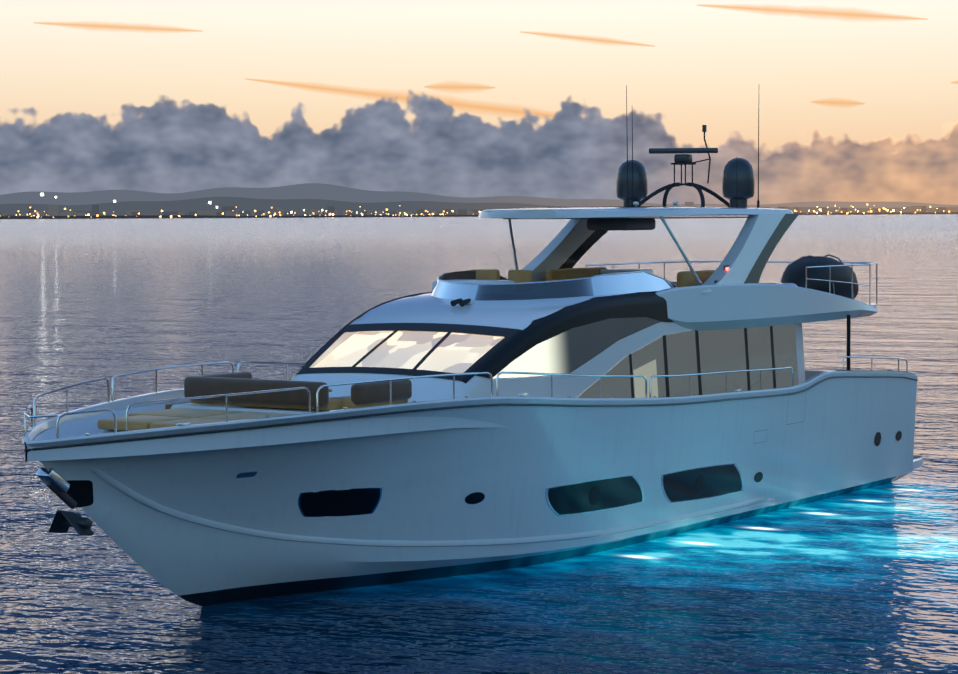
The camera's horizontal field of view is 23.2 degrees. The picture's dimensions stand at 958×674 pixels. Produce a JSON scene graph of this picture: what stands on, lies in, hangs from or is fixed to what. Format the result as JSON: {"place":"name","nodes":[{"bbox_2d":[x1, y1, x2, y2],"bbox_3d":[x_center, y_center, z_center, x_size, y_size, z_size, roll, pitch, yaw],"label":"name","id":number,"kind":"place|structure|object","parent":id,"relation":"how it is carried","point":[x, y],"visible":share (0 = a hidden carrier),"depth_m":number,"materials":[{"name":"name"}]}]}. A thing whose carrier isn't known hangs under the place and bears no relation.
{"place":"outdoors","nodes":[
{"label":"outdoors","id":0,"kind":"place"},
{"bbox_2d":[0,214,957,673],"bbox_3d":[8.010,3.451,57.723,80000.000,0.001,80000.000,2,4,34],"label":"sea","id":1,"kind":"structure","parent":0,"point":[860,582],"depth_m":49.25,"materials":[{"name":"blue liquid"}]},
{"bbox_2d":[22,85,922,606],"bbox_3d":[0.966,-0.173,47.139,6.549,10.440,28.158,2,4,34],"label":"yacht","id":2,"kind":"object","parent":1,"relation":"on","point":[548,403],"visible":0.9,"depth_m":43.28,"materials":[{"name":"paint"}]},
{"bbox_2d":[0,183,957,218],"bbox_3d":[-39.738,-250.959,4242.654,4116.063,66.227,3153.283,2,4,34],"label":"coast hills and town","id":3,"kind":"structure","parent":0,"point":[336,200],"depth_m":3901.16,"materials":[{"name":"grey"}]},
{"bbox_2d":[18,193,949,217],"bbox_3d":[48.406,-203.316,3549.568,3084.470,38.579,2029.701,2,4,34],"label":"town lights","id":4,"kind":"object","parent":3,"relation":"on","point":[114,201],"visible":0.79,"depth_m":3552.28},
{"bbox_2d":[0,0,957,204],"label":"sky","id":5,"kind":"structure","parent":0,"point":[856,100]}
]}

